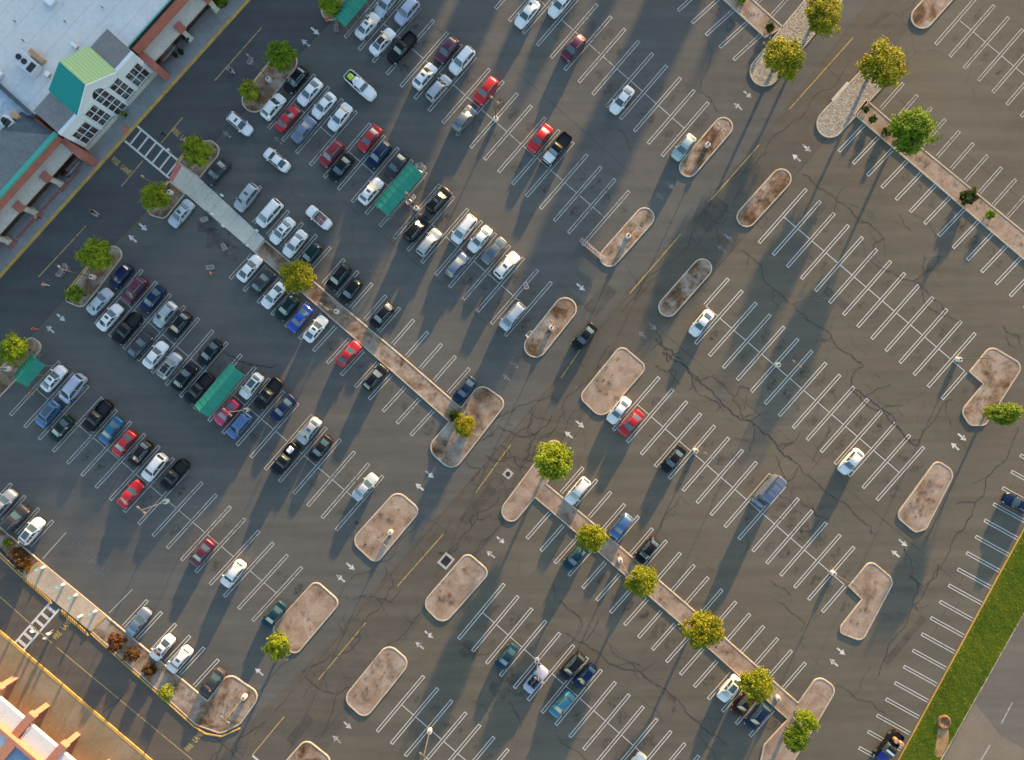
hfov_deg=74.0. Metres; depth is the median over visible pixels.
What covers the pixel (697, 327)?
sedan car
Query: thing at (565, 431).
lane arrows
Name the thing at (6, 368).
light pole
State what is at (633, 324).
cross drive
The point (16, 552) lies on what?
shrub
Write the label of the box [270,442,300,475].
pickup truck
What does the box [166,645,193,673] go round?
sport utility car
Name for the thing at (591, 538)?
tree
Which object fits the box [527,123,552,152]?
sedan car
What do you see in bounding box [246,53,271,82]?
light pole
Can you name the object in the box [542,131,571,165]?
pickup truck
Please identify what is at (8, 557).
planting island
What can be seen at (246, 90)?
tree
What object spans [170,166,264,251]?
path
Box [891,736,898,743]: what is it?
drum
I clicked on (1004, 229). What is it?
planting island
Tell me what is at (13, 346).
tree
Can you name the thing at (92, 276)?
light pole
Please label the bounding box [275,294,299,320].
sport utility car
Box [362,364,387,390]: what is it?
sport utility car
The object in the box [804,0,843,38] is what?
tree
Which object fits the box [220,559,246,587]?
sport utility car
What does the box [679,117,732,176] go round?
planting island
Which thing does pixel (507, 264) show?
sport utility car
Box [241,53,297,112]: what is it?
planting island
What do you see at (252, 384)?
sport utility car
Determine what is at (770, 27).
shrub
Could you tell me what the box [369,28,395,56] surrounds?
sedan car
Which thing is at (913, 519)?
planting island
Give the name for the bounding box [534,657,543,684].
light pole
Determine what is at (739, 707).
sport utility car
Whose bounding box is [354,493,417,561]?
planting island
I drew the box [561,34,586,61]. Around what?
sport utility car
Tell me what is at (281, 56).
tree
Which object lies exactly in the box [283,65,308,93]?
sport utility car
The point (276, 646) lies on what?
tree
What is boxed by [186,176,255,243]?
path joints
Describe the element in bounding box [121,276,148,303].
sport utility car
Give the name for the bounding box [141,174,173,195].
light pole
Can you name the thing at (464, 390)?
sedan car
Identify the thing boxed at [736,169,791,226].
planting island
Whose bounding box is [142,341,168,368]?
sedan car
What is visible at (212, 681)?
sedan car
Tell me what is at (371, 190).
sport utility car
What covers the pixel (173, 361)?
sport utility car
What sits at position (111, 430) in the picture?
sedan car
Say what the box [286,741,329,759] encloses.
planting island
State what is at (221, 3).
plant display
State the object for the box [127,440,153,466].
sport utility car
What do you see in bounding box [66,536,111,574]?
hatched bays
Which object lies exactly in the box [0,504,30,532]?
sport utility car
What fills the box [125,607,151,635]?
sedan car
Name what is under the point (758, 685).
tree
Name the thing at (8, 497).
sport utility car
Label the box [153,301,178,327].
sport utility car
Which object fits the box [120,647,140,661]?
shrub
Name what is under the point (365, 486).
sedan car
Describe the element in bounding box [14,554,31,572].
shrub
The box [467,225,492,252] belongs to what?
sedan car
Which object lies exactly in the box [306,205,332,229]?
convertible car
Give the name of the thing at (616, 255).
planting island
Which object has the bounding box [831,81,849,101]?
drive ramp
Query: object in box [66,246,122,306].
planting island
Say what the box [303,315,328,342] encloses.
sedan car
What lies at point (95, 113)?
window
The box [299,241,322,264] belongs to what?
hatchback car
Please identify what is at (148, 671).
shrub
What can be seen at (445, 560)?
storm drain
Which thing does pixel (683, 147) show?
sport utility car
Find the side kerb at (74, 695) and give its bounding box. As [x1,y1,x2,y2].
[0,630,151,759]
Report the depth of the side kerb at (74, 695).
101.85 m
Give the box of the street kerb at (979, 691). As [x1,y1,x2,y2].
[941,614,1023,759]
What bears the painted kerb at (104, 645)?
on the front lot
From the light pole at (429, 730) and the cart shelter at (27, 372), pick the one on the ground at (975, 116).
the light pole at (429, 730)
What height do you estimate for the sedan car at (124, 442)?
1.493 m
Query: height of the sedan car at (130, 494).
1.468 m
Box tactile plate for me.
[121,124,129,133]
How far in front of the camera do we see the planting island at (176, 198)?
101.89 m
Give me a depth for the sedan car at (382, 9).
101.04 m
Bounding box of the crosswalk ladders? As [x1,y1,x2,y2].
[15,126,258,759]
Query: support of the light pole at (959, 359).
on the ground at (975, 116)
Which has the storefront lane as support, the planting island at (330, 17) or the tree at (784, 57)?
the planting island at (330, 17)
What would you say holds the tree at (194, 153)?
on the planting island at (196, 170)
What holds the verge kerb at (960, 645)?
on the ground at (975, 116)
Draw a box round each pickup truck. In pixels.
[82,399,113,432]
[111,312,142,344]
[159,458,189,490]
[183,372,215,404]
[253,377,283,409]
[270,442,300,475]
[343,69,376,101]
[387,30,417,64]
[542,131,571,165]
[872,729,904,759]
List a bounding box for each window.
[71,121,99,144]
[84,104,111,126]
[92,88,126,115]
[108,77,134,100]
[124,62,150,86]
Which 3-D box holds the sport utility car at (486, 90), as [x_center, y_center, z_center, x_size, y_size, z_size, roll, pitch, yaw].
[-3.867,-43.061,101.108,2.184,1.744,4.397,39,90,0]
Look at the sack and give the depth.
100.75 m
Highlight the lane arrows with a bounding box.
[47,27,965,742]
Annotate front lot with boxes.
[0,0,868,740]
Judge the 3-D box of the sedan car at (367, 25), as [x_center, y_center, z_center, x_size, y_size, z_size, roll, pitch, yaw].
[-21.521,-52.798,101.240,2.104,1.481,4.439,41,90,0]
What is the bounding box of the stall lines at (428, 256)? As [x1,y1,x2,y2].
[0,0,1023,621]
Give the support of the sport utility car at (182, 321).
on the front lot
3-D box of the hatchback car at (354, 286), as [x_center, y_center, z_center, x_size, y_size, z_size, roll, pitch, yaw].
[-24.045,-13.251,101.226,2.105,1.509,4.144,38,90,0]
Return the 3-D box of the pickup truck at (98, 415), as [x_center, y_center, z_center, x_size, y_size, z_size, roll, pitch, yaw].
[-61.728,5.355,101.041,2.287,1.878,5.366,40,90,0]
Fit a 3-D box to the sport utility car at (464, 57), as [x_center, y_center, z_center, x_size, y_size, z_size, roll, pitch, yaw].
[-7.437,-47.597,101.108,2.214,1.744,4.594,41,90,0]
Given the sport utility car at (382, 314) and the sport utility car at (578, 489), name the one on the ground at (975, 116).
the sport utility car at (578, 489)
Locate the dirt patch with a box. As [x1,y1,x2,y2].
[935,728,948,756]
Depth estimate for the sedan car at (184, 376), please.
100.97 m
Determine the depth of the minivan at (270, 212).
100.58 m
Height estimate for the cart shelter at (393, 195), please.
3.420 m
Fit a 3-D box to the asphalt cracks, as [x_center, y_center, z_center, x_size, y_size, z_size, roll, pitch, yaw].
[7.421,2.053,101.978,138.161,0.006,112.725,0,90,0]
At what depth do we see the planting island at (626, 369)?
101.89 m
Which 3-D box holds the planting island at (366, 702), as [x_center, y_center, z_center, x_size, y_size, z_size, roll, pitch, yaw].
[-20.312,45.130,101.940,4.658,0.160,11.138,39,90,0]
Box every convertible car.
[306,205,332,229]
[523,665,547,693]
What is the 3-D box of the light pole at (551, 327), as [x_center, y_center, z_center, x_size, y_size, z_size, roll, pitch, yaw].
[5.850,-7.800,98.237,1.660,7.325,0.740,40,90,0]
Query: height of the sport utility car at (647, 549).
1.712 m
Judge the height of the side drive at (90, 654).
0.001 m
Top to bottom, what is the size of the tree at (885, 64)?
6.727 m
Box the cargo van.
[751,474,786,507]
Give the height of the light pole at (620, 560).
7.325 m
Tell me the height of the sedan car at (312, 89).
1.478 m
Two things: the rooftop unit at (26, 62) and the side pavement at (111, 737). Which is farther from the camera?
the side pavement at (111, 737)
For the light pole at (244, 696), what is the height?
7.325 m
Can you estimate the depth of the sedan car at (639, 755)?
101.17 m
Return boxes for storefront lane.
[0,0,331,365]
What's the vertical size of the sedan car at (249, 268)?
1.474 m
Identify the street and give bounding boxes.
[942,615,1023,759]
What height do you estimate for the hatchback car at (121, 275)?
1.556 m
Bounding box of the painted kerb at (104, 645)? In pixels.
[0,65,268,736]
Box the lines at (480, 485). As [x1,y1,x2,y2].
[0,27,852,759]
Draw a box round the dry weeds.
[116,1,1023,718]
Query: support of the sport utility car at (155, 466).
on the front lot
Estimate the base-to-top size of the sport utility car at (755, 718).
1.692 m
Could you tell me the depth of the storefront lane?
102.00 m
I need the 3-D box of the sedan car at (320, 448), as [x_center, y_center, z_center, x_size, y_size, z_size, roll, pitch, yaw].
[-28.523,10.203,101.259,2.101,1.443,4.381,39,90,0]
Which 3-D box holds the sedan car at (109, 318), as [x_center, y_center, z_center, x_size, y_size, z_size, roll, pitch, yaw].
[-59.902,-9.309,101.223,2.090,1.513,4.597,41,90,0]
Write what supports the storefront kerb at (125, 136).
on the storefront lane
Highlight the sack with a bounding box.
[286,446,293,453]
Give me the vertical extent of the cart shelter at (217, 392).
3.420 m
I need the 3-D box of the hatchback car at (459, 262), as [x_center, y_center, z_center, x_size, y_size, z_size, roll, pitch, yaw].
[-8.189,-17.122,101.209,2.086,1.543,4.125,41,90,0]
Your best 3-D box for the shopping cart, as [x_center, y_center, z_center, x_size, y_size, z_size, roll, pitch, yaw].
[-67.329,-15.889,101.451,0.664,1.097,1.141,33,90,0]
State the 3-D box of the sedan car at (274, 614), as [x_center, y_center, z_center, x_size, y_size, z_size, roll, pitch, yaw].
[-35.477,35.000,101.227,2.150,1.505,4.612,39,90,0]
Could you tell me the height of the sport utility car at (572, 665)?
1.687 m
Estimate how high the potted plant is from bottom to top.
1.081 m
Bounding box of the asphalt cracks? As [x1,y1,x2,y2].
[102,19,1021,759]
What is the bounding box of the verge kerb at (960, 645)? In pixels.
[898,528,1023,759]
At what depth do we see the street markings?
101.99 m
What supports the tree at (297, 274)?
on the planting island at (486, 403)
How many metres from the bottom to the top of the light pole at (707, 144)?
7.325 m
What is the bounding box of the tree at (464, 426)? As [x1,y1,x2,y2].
[453,412,474,438]
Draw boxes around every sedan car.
[40,365,67,391]
[48,415,74,441]
[86,288,114,315]
[96,303,123,331]
[98,416,124,443]
[111,430,137,456]
[116,480,144,507]
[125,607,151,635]
[126,332,152,359]
[140,285,165,312]
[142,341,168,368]
[149,633,175,660]
[168,199,194,227]
[171,363,197,391]
[189,538,215,566]
[197,339,222,365]
[199,667,225,696]
[204,157,230,185]
[214,399,239,425]
[236,255,262,282]
[249,268,275,294]
[261,282,286,308]
[261,600,287,628]
[263,147,290,172]
[269,217,295,244]
[270,394,296,421]
[274,105,299,132]
[282,229,307,257]
[287,304,312,332]
[291,116,316,143]
[297,78,323,106]
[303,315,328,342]
[308,435,333,461]
[312,92,336,119]
[328,102,352,131]
[328,153,354,182]
[335,340,361,367]
[352,473,378,500]
[355,12,380,40]
[357,124,382,152]
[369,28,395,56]
[374,0,398,18]
[384,150,408,178]
[453,376,476,402]
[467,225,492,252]
[481,237,506,264]
[494,642,518,670]
[514,0,539,29]
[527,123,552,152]
[548,0,572,18]
[562,543,587,570]
[571,322,597,350]
[606,396,631,423]
[609,85,634,114]
[618,409,643,436]
[631,751,646,759]
[660,445,685,472]
[688,309,713,336]
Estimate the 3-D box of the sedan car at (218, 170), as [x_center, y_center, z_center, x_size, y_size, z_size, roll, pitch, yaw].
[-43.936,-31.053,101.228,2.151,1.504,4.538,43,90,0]
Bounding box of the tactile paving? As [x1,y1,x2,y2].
[169,163,181,181]
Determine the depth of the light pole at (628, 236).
100.97 m
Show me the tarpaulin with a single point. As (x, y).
(350, 76)
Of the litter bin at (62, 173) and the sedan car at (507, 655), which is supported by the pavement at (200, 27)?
the litter bin at (62, 173)
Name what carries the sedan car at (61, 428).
on the front lot
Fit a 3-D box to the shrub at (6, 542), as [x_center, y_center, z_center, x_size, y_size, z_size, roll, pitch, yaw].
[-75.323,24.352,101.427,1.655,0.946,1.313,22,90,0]
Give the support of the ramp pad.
on the front lot
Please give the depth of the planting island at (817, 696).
101.89 m
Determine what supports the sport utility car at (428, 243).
on the front lot
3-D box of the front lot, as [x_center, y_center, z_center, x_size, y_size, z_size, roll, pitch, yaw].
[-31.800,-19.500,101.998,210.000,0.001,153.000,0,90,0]
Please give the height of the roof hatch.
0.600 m
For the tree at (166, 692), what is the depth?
98.99 m
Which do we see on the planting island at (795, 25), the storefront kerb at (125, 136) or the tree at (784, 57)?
the tree at (784, 57)
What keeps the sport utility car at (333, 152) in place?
on the front lot
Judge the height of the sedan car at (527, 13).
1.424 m
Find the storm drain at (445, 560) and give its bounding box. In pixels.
[437,552,454,569]
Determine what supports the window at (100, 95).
in the store building at (89, 88)
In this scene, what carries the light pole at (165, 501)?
on the front lot
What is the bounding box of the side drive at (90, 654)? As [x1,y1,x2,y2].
[0,555,260,759]
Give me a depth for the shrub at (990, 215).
101.25 m
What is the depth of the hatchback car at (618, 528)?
100.79 m
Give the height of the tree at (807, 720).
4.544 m
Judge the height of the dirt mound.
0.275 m
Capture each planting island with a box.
[0,337,41,396]
[0,527,39,575]
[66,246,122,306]
[91,615,257,732]
[147,181,184,218]
[178,140,219,177]
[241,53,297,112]
[254,240,503,467]
[273,582,337,652]
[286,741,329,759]
[321,0,344,20]
[346,647,406,715]
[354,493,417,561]
[425,554,487,620]
[501,440,834,759]
[524,297,576,357]
[581,347,644,414]
[600,207,654,266]
[658,258,711,316]
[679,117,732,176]
[723,0,782,37]
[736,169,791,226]
[749,0,841,86]
[816,68,881,137]
[839,562,892,639]
[854,99,1023,259]
[897,462,952,532]
[910,0,952,28]
[962,348,1020,425]
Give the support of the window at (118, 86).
in the store building at (89, 88)
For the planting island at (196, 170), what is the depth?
101.89 m
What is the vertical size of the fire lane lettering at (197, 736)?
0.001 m
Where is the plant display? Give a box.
[214,0,227,7]
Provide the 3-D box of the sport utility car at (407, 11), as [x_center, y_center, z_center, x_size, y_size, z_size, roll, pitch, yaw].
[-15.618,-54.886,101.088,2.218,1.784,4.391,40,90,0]
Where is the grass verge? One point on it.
(969, 648)
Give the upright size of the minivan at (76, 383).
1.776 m
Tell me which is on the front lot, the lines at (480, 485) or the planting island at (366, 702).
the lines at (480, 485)
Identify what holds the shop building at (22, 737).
on the ground at (975, 116)
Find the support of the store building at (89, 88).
on the ground at (975, 116)
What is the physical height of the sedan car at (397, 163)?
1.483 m
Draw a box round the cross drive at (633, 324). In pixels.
[233,0,921,759]
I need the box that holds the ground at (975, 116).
[1,0,1023,759]
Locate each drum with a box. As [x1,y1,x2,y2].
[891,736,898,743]
[898,739,903,746]
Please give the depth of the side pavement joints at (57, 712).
101.87 m
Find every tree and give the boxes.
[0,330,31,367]
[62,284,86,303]
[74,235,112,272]
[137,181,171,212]
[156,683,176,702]
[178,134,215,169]
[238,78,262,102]
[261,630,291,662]
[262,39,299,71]
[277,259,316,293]
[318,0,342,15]
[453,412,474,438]
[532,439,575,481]
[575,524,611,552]
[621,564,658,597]
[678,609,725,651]
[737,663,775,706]
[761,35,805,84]
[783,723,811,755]
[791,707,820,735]
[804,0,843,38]
[854,35,910,89]
[883,105,941,156]
[980,402,1023,426]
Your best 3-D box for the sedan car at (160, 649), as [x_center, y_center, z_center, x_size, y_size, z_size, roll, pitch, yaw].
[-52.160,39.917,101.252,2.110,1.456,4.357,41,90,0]
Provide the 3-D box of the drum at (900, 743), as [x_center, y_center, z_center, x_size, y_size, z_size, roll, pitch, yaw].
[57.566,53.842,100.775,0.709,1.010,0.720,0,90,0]
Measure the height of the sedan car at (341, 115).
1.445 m
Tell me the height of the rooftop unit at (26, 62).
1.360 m
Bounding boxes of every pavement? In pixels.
[0,0,245,272]
[0,635,146,759]
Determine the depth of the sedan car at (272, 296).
100.94 m
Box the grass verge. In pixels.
[902,534,1023,759]
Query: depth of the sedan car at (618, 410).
100.99 m
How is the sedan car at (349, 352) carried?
on the front lot
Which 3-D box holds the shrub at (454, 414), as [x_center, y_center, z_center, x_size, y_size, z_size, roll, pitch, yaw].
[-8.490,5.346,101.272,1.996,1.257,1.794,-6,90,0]
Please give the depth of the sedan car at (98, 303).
101.00 m
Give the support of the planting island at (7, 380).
on the front lot
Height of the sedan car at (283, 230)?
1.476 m
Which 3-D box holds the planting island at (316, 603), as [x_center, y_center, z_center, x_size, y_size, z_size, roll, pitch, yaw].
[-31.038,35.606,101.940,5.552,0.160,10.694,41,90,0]
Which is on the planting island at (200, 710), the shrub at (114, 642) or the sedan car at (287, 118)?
the shrub at (114, 642)
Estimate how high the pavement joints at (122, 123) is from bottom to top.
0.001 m
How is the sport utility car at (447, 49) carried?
on the front lot
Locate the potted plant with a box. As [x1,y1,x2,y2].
[178,47,183,54]
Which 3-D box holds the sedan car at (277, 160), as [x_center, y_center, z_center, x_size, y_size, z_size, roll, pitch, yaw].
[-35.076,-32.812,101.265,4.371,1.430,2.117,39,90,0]
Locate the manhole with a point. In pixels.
(507, 473)
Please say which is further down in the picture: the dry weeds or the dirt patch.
the dirt patch
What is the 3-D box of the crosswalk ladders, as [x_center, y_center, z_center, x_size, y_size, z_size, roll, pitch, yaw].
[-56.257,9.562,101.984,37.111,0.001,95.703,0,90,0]
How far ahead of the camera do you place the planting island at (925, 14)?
101.89 m
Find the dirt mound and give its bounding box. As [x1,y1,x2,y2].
[937,715,950,729]
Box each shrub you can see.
[1,538,12,547]
[6,545,25,558]
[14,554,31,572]
[107,632,127,652]
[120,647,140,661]
[141,661,156,679]
[448,410,459,421]
[764,21,774,34]
[861,105,870,113]
[868,114,877,123]
[881,126,890,135]
[959,185,979,205]
[985,210,995,219]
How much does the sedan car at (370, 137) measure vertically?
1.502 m
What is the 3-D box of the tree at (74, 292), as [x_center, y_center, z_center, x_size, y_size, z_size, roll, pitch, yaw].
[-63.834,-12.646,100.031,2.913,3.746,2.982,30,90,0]
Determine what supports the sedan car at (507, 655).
on the ground at (975, 116)
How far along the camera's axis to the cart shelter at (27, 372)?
99.08 m
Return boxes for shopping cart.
[55,269,64,277]
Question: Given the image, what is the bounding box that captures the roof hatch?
[44,0,56,6]
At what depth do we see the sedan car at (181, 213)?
100.98 m
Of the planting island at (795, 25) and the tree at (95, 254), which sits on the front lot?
the planting island at (795, 25)
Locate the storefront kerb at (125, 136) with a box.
[0,0,249,277]
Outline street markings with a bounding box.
[981,703,1011,759]
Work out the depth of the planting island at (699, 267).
101.89 m
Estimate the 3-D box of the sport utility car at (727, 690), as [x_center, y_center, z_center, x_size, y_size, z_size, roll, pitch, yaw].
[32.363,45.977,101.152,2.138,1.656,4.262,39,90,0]
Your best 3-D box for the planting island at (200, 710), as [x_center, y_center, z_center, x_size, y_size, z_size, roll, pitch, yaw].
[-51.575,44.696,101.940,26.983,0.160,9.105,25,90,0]
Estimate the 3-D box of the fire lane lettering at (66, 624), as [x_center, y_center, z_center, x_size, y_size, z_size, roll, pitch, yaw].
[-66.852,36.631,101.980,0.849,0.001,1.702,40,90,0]
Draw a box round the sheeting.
[352,76,358,83]
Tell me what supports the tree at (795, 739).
on the planting island at (817, 696)
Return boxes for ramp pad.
[24,561,105,630]
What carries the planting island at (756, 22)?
on the front lot
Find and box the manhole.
[502,468,513,479]
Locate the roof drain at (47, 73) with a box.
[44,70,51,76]
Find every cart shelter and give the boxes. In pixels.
[13,353,54,386]
[194,363,250,416]
[332,0,370,35]
[374,163,424,219]
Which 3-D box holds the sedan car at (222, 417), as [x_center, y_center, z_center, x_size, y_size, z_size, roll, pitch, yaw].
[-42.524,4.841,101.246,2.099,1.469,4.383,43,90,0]
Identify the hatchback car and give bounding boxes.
[109,263,133,288]
[226,111,253,135]
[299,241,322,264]
[339,278,362,304]
[445,252,468,277]
[609,512,632,538]
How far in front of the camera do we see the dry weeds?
101.86 m
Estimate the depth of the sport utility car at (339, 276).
100.66 m
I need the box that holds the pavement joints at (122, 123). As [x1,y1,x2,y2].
[0,0,241,270]
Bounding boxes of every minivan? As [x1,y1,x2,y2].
[59,373,87,403]
[256,198,283,227]
[451,214,476,243]
[499,302,525,330]
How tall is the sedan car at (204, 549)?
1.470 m
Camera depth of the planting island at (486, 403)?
101.89 m
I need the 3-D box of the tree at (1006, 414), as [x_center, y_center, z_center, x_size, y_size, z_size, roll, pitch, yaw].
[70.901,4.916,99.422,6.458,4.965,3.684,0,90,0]
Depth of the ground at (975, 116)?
102.00 m
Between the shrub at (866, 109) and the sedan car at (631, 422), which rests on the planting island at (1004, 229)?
the shrub at (866, 109)
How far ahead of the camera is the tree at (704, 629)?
97.39 m
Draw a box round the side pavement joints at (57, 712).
[0,643,127,759]
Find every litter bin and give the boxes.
[60,170,70,177]
[182,34,188,42]
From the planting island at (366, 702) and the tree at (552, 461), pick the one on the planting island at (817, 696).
the tree at (552, 461)
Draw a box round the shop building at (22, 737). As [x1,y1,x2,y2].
[0,675,109,759]
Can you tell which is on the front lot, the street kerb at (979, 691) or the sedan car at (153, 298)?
the sedan car at (153, 298)
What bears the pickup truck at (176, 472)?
on the front lot
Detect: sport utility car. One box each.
[0,489,17,515]
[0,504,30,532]
[18,517,45,545]
[35,400,62,427]
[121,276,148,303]
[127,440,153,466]
[141,453,168,481]
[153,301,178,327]
[156,352,182,379]
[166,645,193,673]
[167,311,192,338]
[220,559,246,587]
[226,412,252,438]
[234,183,260,212]
[239,372,263,399]
[260,93,286,120]
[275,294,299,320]
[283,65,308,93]
[297,417,321,444]
[319,140,344,167]
[326,263,351,290]
[358,177,383,205]
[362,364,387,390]
[366,140,391,168]
[369,302,394,328]
[394,0,419,26]
[403,215,429,242]
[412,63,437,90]
[416,228,441,257]
[425,186,451,214]
[426,74,451,102]
[435,35,459,64]
[449,45,474,75]
[451,105,476,132]
[473,76,498,105]
[493,251,519,278]
[549,689,574,717]
[558,651,585,679]
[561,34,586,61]
[565,476,590,504]
[572,661,596,688]
[634,536,659,563]
[671,133,696,161]
[716,674,740,701]
[731,689,755,716]
[744,701,769,729]
[837,448,863,474]
[1001,493,1023,513]
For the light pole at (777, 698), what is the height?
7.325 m
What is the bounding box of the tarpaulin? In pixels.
[347,73,354,80]
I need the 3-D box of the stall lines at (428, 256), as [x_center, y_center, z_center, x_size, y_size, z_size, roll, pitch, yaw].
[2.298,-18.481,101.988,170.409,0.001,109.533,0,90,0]
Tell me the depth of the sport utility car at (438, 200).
100.64 m
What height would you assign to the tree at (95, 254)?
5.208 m
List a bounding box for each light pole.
[0,366,11,370]
[57,265,96,279]
[136,499,169,514]
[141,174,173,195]
[220,693,247,724]
[222,408,249,416]
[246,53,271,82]
[319,303,339,313]
[377,529,392,547]
[405,192,418,210]
[419,727,431,759]
[490,96,499,121]
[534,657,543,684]
[549,320,558,329]
[617,557,632,577]
[625,221,641,238]
[692,448,713,459]
[704,123,725,147]
[774,360,801,367]
[775,695,801,725]
[830,570,861,591]
[955,354,995,361]
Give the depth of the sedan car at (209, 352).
100.91 m
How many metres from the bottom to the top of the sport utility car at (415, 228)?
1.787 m
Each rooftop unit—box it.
[0,110,20,126]
[11,48,45,78]
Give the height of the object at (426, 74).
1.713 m
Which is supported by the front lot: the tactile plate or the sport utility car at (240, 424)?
the sport utility car at (240, 424)
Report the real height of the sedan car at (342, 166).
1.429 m
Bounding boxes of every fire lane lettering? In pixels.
[61,618,70,629]
[120,164,131,175]
[192,731,202,742]
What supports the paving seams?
on the front lot
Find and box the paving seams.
[162,86,1012,734]
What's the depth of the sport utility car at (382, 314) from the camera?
100.74 m
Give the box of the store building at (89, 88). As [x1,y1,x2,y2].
[0,0,219,244]
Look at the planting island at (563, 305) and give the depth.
101.89 m
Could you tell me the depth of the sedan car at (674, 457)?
100.98 m
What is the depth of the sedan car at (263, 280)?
100.97 m
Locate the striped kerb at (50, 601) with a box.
[22,561,105,635]
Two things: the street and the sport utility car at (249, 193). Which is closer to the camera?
the sport utility car at (249, 193)
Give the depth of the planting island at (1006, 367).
101.89 m
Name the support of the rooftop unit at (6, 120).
on the store building at (89, 88)
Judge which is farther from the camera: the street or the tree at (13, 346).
the street
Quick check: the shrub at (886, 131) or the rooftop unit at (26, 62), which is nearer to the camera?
the rooftop unit at (26, 62)
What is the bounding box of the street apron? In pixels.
[944,704,1023,759]
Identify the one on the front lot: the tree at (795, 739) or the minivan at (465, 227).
the minivan at (465, 227)
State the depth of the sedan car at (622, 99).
100.96 m
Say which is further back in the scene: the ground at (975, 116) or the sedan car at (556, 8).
the ground at (975, 116)
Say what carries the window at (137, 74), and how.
in the store building at (89, 88)
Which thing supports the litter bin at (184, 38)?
on the pavement at (200, 27)
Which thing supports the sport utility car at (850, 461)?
on the ground at (975, 116)
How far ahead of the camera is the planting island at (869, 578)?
101.89 m
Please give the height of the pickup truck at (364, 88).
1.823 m
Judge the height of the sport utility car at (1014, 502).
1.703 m
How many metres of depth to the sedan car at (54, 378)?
100.96 m
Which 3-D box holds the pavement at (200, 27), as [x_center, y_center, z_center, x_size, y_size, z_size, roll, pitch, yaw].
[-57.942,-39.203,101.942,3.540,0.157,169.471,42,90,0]
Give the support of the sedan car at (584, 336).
on the front lot
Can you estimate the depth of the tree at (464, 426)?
100.33 m
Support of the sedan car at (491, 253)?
on the front lot
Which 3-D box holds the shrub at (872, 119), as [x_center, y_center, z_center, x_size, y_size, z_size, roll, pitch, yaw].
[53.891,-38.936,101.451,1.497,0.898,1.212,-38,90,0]
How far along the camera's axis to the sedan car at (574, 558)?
100.95 m
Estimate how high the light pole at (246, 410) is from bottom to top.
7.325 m
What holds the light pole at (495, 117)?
on the front lot

